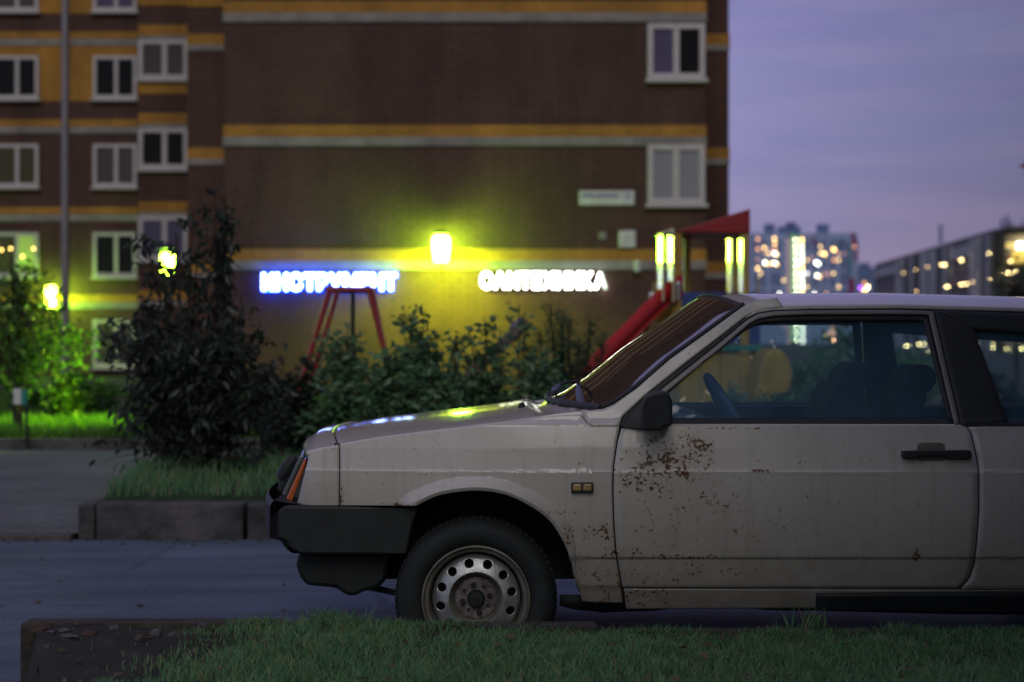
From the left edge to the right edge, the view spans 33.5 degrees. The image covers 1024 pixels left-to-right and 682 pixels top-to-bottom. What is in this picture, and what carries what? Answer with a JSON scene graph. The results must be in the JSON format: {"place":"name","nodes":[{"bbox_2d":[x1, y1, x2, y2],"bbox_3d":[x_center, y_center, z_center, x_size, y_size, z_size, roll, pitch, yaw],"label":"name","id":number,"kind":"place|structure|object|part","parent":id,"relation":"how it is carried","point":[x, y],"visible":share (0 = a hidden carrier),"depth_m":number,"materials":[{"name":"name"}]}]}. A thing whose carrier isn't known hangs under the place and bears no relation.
{"place":"outdoors","nodes":[
{"label":"outdoors","id":0,"kind":"place"},
{"bbox_2d":[0,450,256,532],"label":"pavement","id":1,"kind":"structure","parent":0,"point":[46,490],"depth_m":13.28,"materials":[{"name":"grey concrete"}]},
{"bbox_2d":[25,405,28,447],"bbox_3d":[-4.938,0.868,17.300,0.034,0.443,0.031,0,0,-22],"label":"stake","id":2,"kind":"object","parent":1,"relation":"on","point":[26,428],"visible":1,"depth_m":17.29,"materials":[{"name":"metal"}]},
{"bbox_2d":[0,384,380,437],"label":"lawn","id":3,"kind":"structure","parent":0,"point":[122,386],"depth_m":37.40,"materials":[{"name":"green plant"}]},
{"bbox_2d":[13,389,26,434],"bbox_3d":[-5.264,0.777,18.214,0.145,0.532,0.052,0,0,0],"label":"stake sign","id":4,"kind":"object","parent":3,"relation":"on","point":[19,397],"visible":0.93,"depth_m":18.19,"materials":[{"name":"white metal"}]},
{"bbox_2d":[0,383,48,411],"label":"bush","id":5,"kind":"object","parent":3,"relation":"on","point":[34,400],"visible":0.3,"depth_m":23.82,"materials":[{"name":"green plant"}]},
{"bbox_2d":[0,252,107,426],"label":"tree","id":6,"kind":"object","parent":3,"relation":"on","point":[19,362],"visible":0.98,"depth_m":19.43,"materials":[{"name":"green plant"}]},
{"bbox_2d":[39,359,100,419],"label":"bush","id":7,"kind":"object","parent":3,"relation":"on","point":[69,395],"visible":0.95,"depth_m":21.90,"materials":[{"name":"green plant"}]},
{"bbox_2d":[81,378,125,414],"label":"bush","id":8,"kind":"object","parent":3,"relation":"on","point":[100,391],"visible":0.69,"depth_m":22.88,"materials":[{"name":"green plant"}]},
{"bbox_2d":[155,243,175,324],"bbox_3d":[-4.361,-0.101,21.500,0.300,2.288,0.300,0,0,0],"label":"garden lamp","id":9,"kind":"object","parent":3,"relation":"on","point":[165,257],"visible":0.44,"depth_m":21.43,"materials":[{"name":"white"}]},
{"bbox_2d":[94,444,306,503],"bbox_3d":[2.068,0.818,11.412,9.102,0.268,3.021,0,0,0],"label":"grass","id":10,"kind":"structure","parent":0,"point":[126,482],"depth_m":10.38,"materials":[{"name":"green plant"}]},
{"bbox_2d":[99,207,267,433],"bbox_3d":[-2.267,-0.010,11.196,1.051,1.776,1.096,0,0,36],"label":"bush","id":11,"kind":"object","parent":10,"relation":"on","point":[144,308],"visible":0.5,"depth_m":11.21,"materials":[{"name":"green plant"}]},
{"bbox_2d":[83,305,304,475],"bbox_3d":[-2.065,0.435,11.078,1.482,1.366,1.237,0,0,43],"label":"bush","id":12,"kind":"object","parent":10,"relation":"on","point":[179,428],"visible":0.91,"depth_m":10.96,"materials":[{"name":"green plant"}]},
{"bbox_2d":[193,185,262,461],"bbox_3d":[-1.965,-0.080,11.364,0.429,1.907,0.444,0,0,45],"label":"bush","id":13,"kind":"object","parent":10,"relation":"on","point":[222,270],"visible":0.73,"depth_m":11.32,"materials":[{"name":"green plant"}]},
{"bbox_2d":[243,356,309,455],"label":"shrub","id":14,"kind":"object","parent":10,"relation":"on","point":[272,368],"visible":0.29,"depth_m":12.93,"materials":[{"name":"green plant"}]},
{"bbox_2d":[260,346,331,456],"bbox_3d":[-1.530,0.501,12.403,0.641,0.941,0.592,0,0,-16],"label":"shrub","id":15,"kind":"object","parent":10,"relation":"on","point":[296,400],"visible":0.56,"depth_m":12.33,"materials":[{"name":"green plant"}]},
{"bbox_2d":[283,320,375,444],"bbox_3d":[-1.222,0.413,12.252,0.858,1.128,0.756,0,0,0],"label":"shrub","id":16,"kind":"object","parent":10,"relation":"on","point":[339,409],"visible":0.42,"depth_m":12.10,"materials":[{"name":"green plant"}]},
{"bbox_2d":[333,346,425,421],"bbox_3d":[-0.893,0.517,11.419,0.661,0.972,0.650,0,0,34],"label":"shrub","id":17,"kind":"object","parent":10,"relation":"on","point":[391,401],"visible":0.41,"depth_m":11.36,"materials":[{"name":"green plant"}]},
{"bbox_2d":[383,303,479,412],"bbox_3d":[-0.630,0.345,11.962,0.758,1.226,0.782,0,0,-40],"label":"shrub","id":18,"kind":"object","parent":10,"relation":"on","point":[423,345],"visible":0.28,"depth_m":11.92,"materials":[{"name":"green plant"}]},
{"bbox_2d":[401,356,467,413],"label":"shrub","id":19,"kind":"object","parent":10,"relation":"on","point":[442,387],"visible":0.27,"depth_m":11.25,"materials":[{"name":"green plant"}]},
{"bbox_2d":[443,330,469,407],"bbox_3d":[-0.407,0.433,12.135,0.244,1.022,0.322,0,0,-36],"label":"sapling","id":20,"kind":"object","parent":10,"relation":"on","point":[456,353],"visible":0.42,"depth_m":12.10,"materials":[{"name":"green plant"}]},
{"bbox_2d":[451,315,524,407],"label":"shrub","id":21,"kind":"object","parent":10,"relation":"on","point":[489,388],"visible":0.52,"depth_m":12.34,"materials":[{"name":"green plant"}]},
{"bbox_2d":[504,303,541,398],"bbox_3d":[0.067,0.332,12.280,0.316,1.223,0.298,0,0,0],"label":"sapling","id":22,"kind":"object","parent":10,"relation":"on","point":[524,327],"visible":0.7,"depth_m":12.29,"materials":[{"name":"green plant"}]},
{"bbox_2d":[509,343,571,400],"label":"shrub","id":23,"kind":"object","parent":10,"relation":"on","point":[541,385],"visible":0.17,"depth_m":11.57,"materials":[{"name":"green plant"}]},
{"bbox_2d":[514,295,611,395],"bbox_3d":[0.379,0.269,12.604,0.755,1.264,0.601,0,0,0],"label":"pine shrub","id":24,"kind":"object","parent":10,"relation":"on","point":[581,363],"visible":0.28,"depth_m":12.59,"materials":[{"name":"green plant"}]},
{"bbox_2d":[708,381,762,401],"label":"shrub","id":25,"kind":"object","parent":10,"relation":"on","point":[739,397],"visible":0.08,"depth_m":12.58,"materials":[{"name":"green plant"}]},
{"bbox_2d":[743,386,803,401],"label":"shrub","id":26,"kind":"object","parent":10,"relation":"on","point":[789,398],"visible":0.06,"depth_m":12.81,"materials":[{"name":"green plant"}]},
{"bbox_2d":[793,367,829,401],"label":"shrub","id":27,"kind":"object","parent":10,"relation":"on","point":[811,388],"visible":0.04,"depth_m":12.97,"materials":[{"name":"green plant"}]},
{"bbox_2d":[458,315,529,394],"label":"shrub","id":28,"kind":"object","parent":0,"point":[514,328],"visible":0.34,"depth_m":17.00,"materials":[{"name":"green plant"}]},
{"bbox_2d":[0,539,1023,681],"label":"road","id":29,"kind":"structure","parent":0,"point":[210,578],"depth_m":7.67,"materials":[{"name":"grey asphalt"}]},
{"bbox_2d":[24,635,38,681],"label":"lawn edge","id":30,"kind":"object","parent":29,"relation":"on","point":[32,674],"visible":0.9,"depth_m":5.13,"materials":[{"name":"concrete"}]},
{"bbox_2d":[0,532,74,540],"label":"kerb","id":31,"kind":"structure","parent":29,"relation":"on","point":[38,536],"depth_m":9.73,"materials":[{"name":"concrete"}]},
{"bbox_2d":[0,538,1017,681],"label":"fallen leaves","id":32,"kind":"object","parent":29,"relation":"on","point":[527,629],"visible":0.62,"depth_m":5.10,"materials":[{"name":"brown plant"}]},
{"bbox_2d":[20,618,1021,681],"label":"kerb","id":33,"kind":"structure","parent":29,"relation":"on","point":[27,636],"depth_m":5.41,"materials":[{"name":"grey concrete"}]},
{"bbox_2d":[265,293,1023,620],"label":"parked car","id":34,"kind":"object","parent":29,"relation":"on","point":[619,481],"visible":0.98,"depth_m":5.73,"materials":[{"name":"white paint"}]},
{"bbox_3d":[0.953,0.363,7.216,1.224,0.943,0.207,0,0,0],"label":"door","id":35,"kind":"part","parent":34,"relation":"part of","materials":[{"name":"clear glass"}]},
{"bbox_3d":[0.953,0.363,5.794,1.224,0.943,0.227,0,0,0],"label":"door","id":36,"kind":"part","parent":34,"relation":"part of","materials":[{"name":"white paint"}]},
{"bbox_2d":[1,344,1023,538],"bbox_3d":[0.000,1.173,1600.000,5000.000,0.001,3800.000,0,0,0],"label":"ground","id":37,"kind":"structure","parent":0,"point":[1000,363],"depth_m":84.86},
{"bbox_2d":[60,0,69,373],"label":"lamp post","id":38,"kind":"object","parent":37,"relation":"on","point":[65,279],"visible":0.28,"depth_m":41.92,"materials":[{"name":"grey metal"}]},
{"bbox_2d":[78,494,106,538],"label":"kerb","id":39,"kind":"structure","parent":37,"relation":"on","point":[87,519],"depth_m":9.81,"materials":[{"name":"concrete"}]},
{"bbox_2d":[0,0,186,374],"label":"apartment building","id":40,"kind":"structure","parent":37,"relation":"on","point":[127,120],"depth_m":56.56,"materials":[{"name":"brown brick"}]},
{"bbox_2d":[0,0,40,13],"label":"window","id":41,"kind":"structure","parent":40,"relation":"in","point":[6,6],"depth_m":56.49,"materials":[{"name":"white plastic"}]},
{"bbox_2d":[0,56,40,101],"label":"window","id":42,"kind":"structure","parent":40,"relation":"in","point":[19,75],"depth_m":56.55,"materials":[{"name":"white plastic"}]},
{"bbox_2d":[0,144,40,188],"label":"window","id":43,"kind":"structure","parent":40,"relation":"in","point":[19,163],"depth_m":56.55,"materials":[{"name":"white plastic"}]},
{"bbox_2d":[0,232,40,278],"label":"window","id":44,"kind":"structure","parent":40,"relation":"in","point":[21,243],"depth_m":56.55,"materials":[{"name":"green glass"}]},
{"bbox_2d":[46,282,56,309],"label":"wall lamp","id":45,"kind":"object","parent":40,"relation":"attached to","point":[53,292],"visible":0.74,"depth_m":55.78,"materials":[{"name":"white"}]},
{"bbox_2d":[91,320,136,368],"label":"window","id":46,"kind":"structure","parent":40,"relation":"in","point":[96,360],"depth_m":56.55,"materials":[{"name":"white plastic"}]},
{"bbox_2d":[91,0,137,13],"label":"window","id":47,"kind":"structure","parent":40,"relation":"in","point":[99,6],"depth_m":56.49,"materials":[{"name":"white plastic"}]},
{"bbox_2d":[91,56,137,101],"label":"window","id":48,"kind":"structure","parent":40,"relation":"in","point":[114,77],"depth_m":56.55,"materials":[{"name":"white plastic"}]},
{"bbox_2d":[91,144,137,188],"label":"window","id":49,"kind":"structure","parent":40,"relation":"in","point":[114,165],"depth_m":56.55,"materials":[{"name":"white plastic"}]},
{"bbox_2d":[91,232,137,278],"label":"window","id":50,"kind":"structure","parent":40,"relation":"in","point":[110,261],"depth_m":56.55,"materials":[{"name":"white plastic"}]},
{"bbox_2d":[136,39,186,81],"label":"window","id":51,"kind":"structure","parent":40,"relation":"in","point":[159,60],"depth_m":55.75,"materials":[{"name":"white plastic"}]},
{"bbox_2d":[136,128,186,171],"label":"window","id":52,"kind":"structure","parent":40,"relation":"in","point":[159,149],"depth_m":55.80,"materials":[{"name":"white plastic"}]},
{"bbox_2d":[136,216,186,262],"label":"window","id":53,"kind":"structure","parent":40,"relation":"in","point":[160,228],"depth_m":55.80,"materials":[{"name":"white plastic"}]},
{"bbox_2d":[0,438,266,449],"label":"kerb","id":54,"kind":"structure","parent":37,"relation":"on","point":[45,443],"depth_m":17.40,"materials":[{"name":"concrete"}]},
{"bbox_2d":[96,501,272,538],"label":"kerb","id":55,"kind":"structure","parent":37,"relation":"on","point":[178,519],"depth_m":9.79,"materials":[{"name":"concrete"}]},
{"bbox_2d":[187,0,729,389],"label":"apartment building","id":56,"kind":"structure","parent":37,"relation":"on","point":[493,138],"depth_m":39.80,"materials":[{"name":"brown brick"}]},
{"bbox_2d":[262,272,396,290],"bbox_3d":[-4.255,-1.378,39.650,3.160,0.440,0.140,0,0,0],"label":"shop sign","id":57,"kind":"object","parent":56,"relation":"attached to","point":[274,282],"visible":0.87,"depth_m":39.58,"materials":[{"name":"blue"}]},
{"bbox_2d":[432,230,450,267],"bbox_3d":[-1.635,-2.130,39.388,0.448,0.855,0.864,0,0,0],"label":"wall lamp","id":58,"kind":"object","parent":56,"relation":"attached to","point":[441,245],"visible":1,"depth_m":39.03,"materials":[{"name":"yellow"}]},
{"bbox_2d":[481,272,606,288],"bbox_3d":[0.737,-1.408,39.630,2.938,0.396,0.180,0,0,0],"label":"shop sign","id":59,"kind":"object","parent":56,"relation":"attached to","point":[537,281],"visible":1,"depth_m":39.54,"materials":[{"name":"white plastic"}]},
{"bbox_2d":[599,232,606,238],"bbox_3d":[2.125,-2.461,39.755,0.173,0.173,0.070,0,0,0],"label":"junction box","id":60,"kind":"object","parent":56,"relation":"attached to","point":[602,235],"visible":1,"depth_m":39.72,"materials":[{"name":"grey metal"}]},
{"bbox_2d":[579,191,633,204],"bbox_3d":[2.217,-3.348,39.761,1.294,0.336,0.058,0,0,0],"label":"street sign","id":61,"kind":"object","parent":56,"relation":"attached to","point":[606,197],"visible":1,"depth_m":39.74,"materials":[{"name":"white metal"}]},
{"bbox_2d":[619,231,635,247],"bbox_3d":[2.691,-2.380,39.725,0.387,0.398,0.130,0,0,0],"label":"junction box","id":62,"kind":"object","parent":56,"relation":"attached to","point":[627,239],"visible":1,"depth_m":39.66,"materials":[{"name":"white metal"}]},
{"bbox_2d":[634,260,640,273],"bbox_3d":[2.925,-1.716,39.640,0.170,0.330,0.170,0,0,0],"label":"security camera","id":63,"kind":"object","parent":56,"relation":"attached to","point":[637,266],"visible":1,"depth_m":39.58,"materials":[{"name":"white plastic"}]},
{"bbox_2d":[646,23,707,82],"bbox_3d":[3.852,-6.737,39.730,1.445,1.385,0.200,0,0,0],"label":"window","id":64,"kind":"structure","parent":56,"relation":"in","point":[675,51],"depth_m":39.79,"materials":[{"name":"white plastic"}]},
{"bbox_2d":[646,144,707,207],"bbox_3d":[3.852,-3.858,39.730,1.445,1.477,0.200,0,0,0],"label":"window","id":65,"kind":"structure","parent":56,"relation":"in","point":[675,172],"depth_m":39.79,"materials":[{"name":"white plastic"}]},
{"bbox_2d":[264,396,1023,460],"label":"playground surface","id":66,"kind":"object","parent":37,"relation":"on","point":[939,398],"depth_m":31.23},
{"bbox_2d":[281,286,391,454],"bbox_3d":[-1.533,0.284,15.950,1.352,1.632,1.749,0,0,0],"label":"swing","id":67,"kind":"object","parent":66,"relation":"on","point":[370,291],"visible":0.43,"depth_m":15.18,"materials":[{"name":"red metal"}]},
{"bbox_2d":[571,274,682,384],"bbox_3d":[1.067,0.193,17.483,2.392,1.810,0.502,0,0,-44],"label":"slide","id":68,"kind":"object","parent":66,"relation":"on","point":[640,319],"visible":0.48,"depth_m":17.50,"materials":[{"name":"red paint"}]},
{"bbox_2d":[789,336,864,401],"bbox_3d":[3.582,0.707,20.033,1.247,1.561,1.260,0,0,-42],"label":"tree","id":69,"kind":"object","parent":66,"relation":"on","point":[803,368],"visible":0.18,"depth_m":19.82,"materials":[{"name":"green plant"}]},
{"bbox_2d":[807,325,864,388],"bbox_3d":[4.749,0.454,23.978,1.272,1.881,1.484,0,0,36],"label":"tree","id":70,"kind":"object","parent":66,"relation":"on","point":[845,345],"visible":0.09,"depth_m":23.89,"materials":[{"name":"green plant"}]},
{"bbox_2d":[895,344,940,403],"bbox_3d":[6.775,0.751,30.058,1.864,1.401,2.003,0,0,0],"label":"tree","id":71,"kind":"object","parent":66,"relation":"on","point":[908,358],"visible":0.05,"depth_m":29.84,"materials":[{"name":"green plant"}]},
{"bbox_2d":[983,257,1023,398],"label":"tree","id":72,"kind":"object","parent":66,"relation":"on","point":[1017,289],"visible":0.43,"depth_m":25.97,"materials":[{"name":"green plant"}]},
{"bbox_2d":[749,222,857,343],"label":"apartment tower","id":73,"kind":"structure","parent":37,"relation":"on","point":[789,257],"depth_m":710.00,"materials":[{"name":"grey concrete"}]},
{"bbox_2d":[873,214,1023,352],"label":"car park building","id":74,"kind":"structure","parent":37,"relation":"on","point":[966,266],"depth_m":180.71,"materials":[{"name":"grey concrete"}]},
{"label":"lit window","id":75,"kind":"part","parent":74,"relation":"part of","materials":[{"name":"yellow glass"}]},
{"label":"lit window","id":76,"kind":"part","parent":74,"relation":"part of","materials":[{"name":"beige glass"}]},
{"bbox_2d":[37,625,1022,681],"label":"soil","id":77,"kind":"structure","parent":0,"point":[104,643],"depth_m":5.01,"materials":[{"name":"soil"}]},
{"bbox_2d":[29,621,51,634],"bbox_3d":[-1.474,0.897,5.325,0.074,0.043,0.066,0,0,-38],"label":"stone","id":78,"kind":"object","parent":77,"relation":"on","point":[34,628],"visible":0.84,"depth_m":5.30,"materials":[{"name":"stone"}]},
{"bbox_2d":[56,628,71,631],"bbox_3d":[-1.400,0.904,5.309,0.045,0.014,0.037,0,0,-39],"label":"stone","id":79,"kind":"object","parent":77,"relation":"on","point":[64,630],"visible":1,"depth_m":5.30,"materials":[{"name":"grey stone"}]},
{"bbox_2d":[60,633,78,637],"bbox_3d":[-1.359,0.906,5.223,0.051,0.015,0.044,0,0,35],"label":"stone","id":80,"kind":"object","parent":77,"relation":"on","point":[68,635],"visible":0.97,"depth_m":5.21,"materials":[{"name":"grey stone"}]},
{"bbox_2d":[82,630,97,635],"bbox_3d":[-1.311,0.909,5.275,0.040,0.024,0.045,0,0,13],"label":"stone","id":81,"kind":"object","parent":77,"relation":"on","point":[89,633],"visible":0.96,"depth_m":5.27,"materials":[{"name":"stone"}]},
{"bbox_2d":[109,625,118,629],"bbox_3d":[-1.249,0.901,5.332,0.037,0.020,0.026,0,0,-29],"label":"stone","id":82,"kind":"object","parent":77,"relation":"on","point":[114,627],"visible":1,"depth_m":5.32,"materials":[{"name":"grey stone"}]},
{"bbox_2d":[149,628,161,637],"bbox_3d":[-1.109,0.913,5.286,0.048,0.042,0.036,0,0,23],"label":"stone","id":83,"kind":"object","parent":77,"relation":"on","point":[157,632],"visible":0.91,"depth_m":5.27,"materials":[{"name":"grey stone"}]},
{"bbox_2d":[168,631,177,635],"bbox_3d":[-1.057,0.916,5.299,0.035,0.019,0.023,0,0,-45],"label":"stone","id":84,"kind":"object","parent":77,"relation":"on","point":[174,633],"visible":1,"depth_m":5.29,"materials":[{"name":"grey stone"}]},
{"bbox_2d":[196,622,207,630],"bbox_3d":[-0.983,0.911,5.405,0.046,0.033,0.053,0,0,-25],"label":"stone","id":85,"kind":"object","parent":77,"relation":"on","point":[202,624],"visible":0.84,"depth_m":5.39,"materials":[{"name":"stone"}]},
{"bbox_2d":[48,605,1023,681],"bbox_3d":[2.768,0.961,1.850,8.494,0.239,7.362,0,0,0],"label":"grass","id":86,"kind":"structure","parent":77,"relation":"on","point":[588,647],"depth_m":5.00,"materials":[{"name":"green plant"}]},
{"bbox_2d":[639,209,761,352],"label":"play tower","id":87,"kind":"structure","parent":0,"point":[733,230],"depth_m":18.00,"materials":[{"name":"red paint"}]},
{"bbox_2d":[670,345,762,401],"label":"play house","id":88,"kind":"structure","parent":0,"point":[735,363],"depth_m":15.00,"materials":[{"name":"yellow paint"}]},
{"bbox_2d":[745,348,801,401],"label":"play tunnel","id":89,"kind":"structure","parent":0,"point":[768,368],"depth_m":14.30,"materials":[{"name":"yellow paint"}]},
{"bbox_2d":[858,263,874,327],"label":"apartment tower","id":90,"kind":"structure","parent":0,"point":[866,282],"depth_m":900.00,"materials":[{"name":"grey"}]},
{"bbox_2d":[729,0,1023,266],"label":"sky","id":91,"kind":"structure","parent":0,"point":[889,123],"materials":[{"name":"purple"}]}
]}

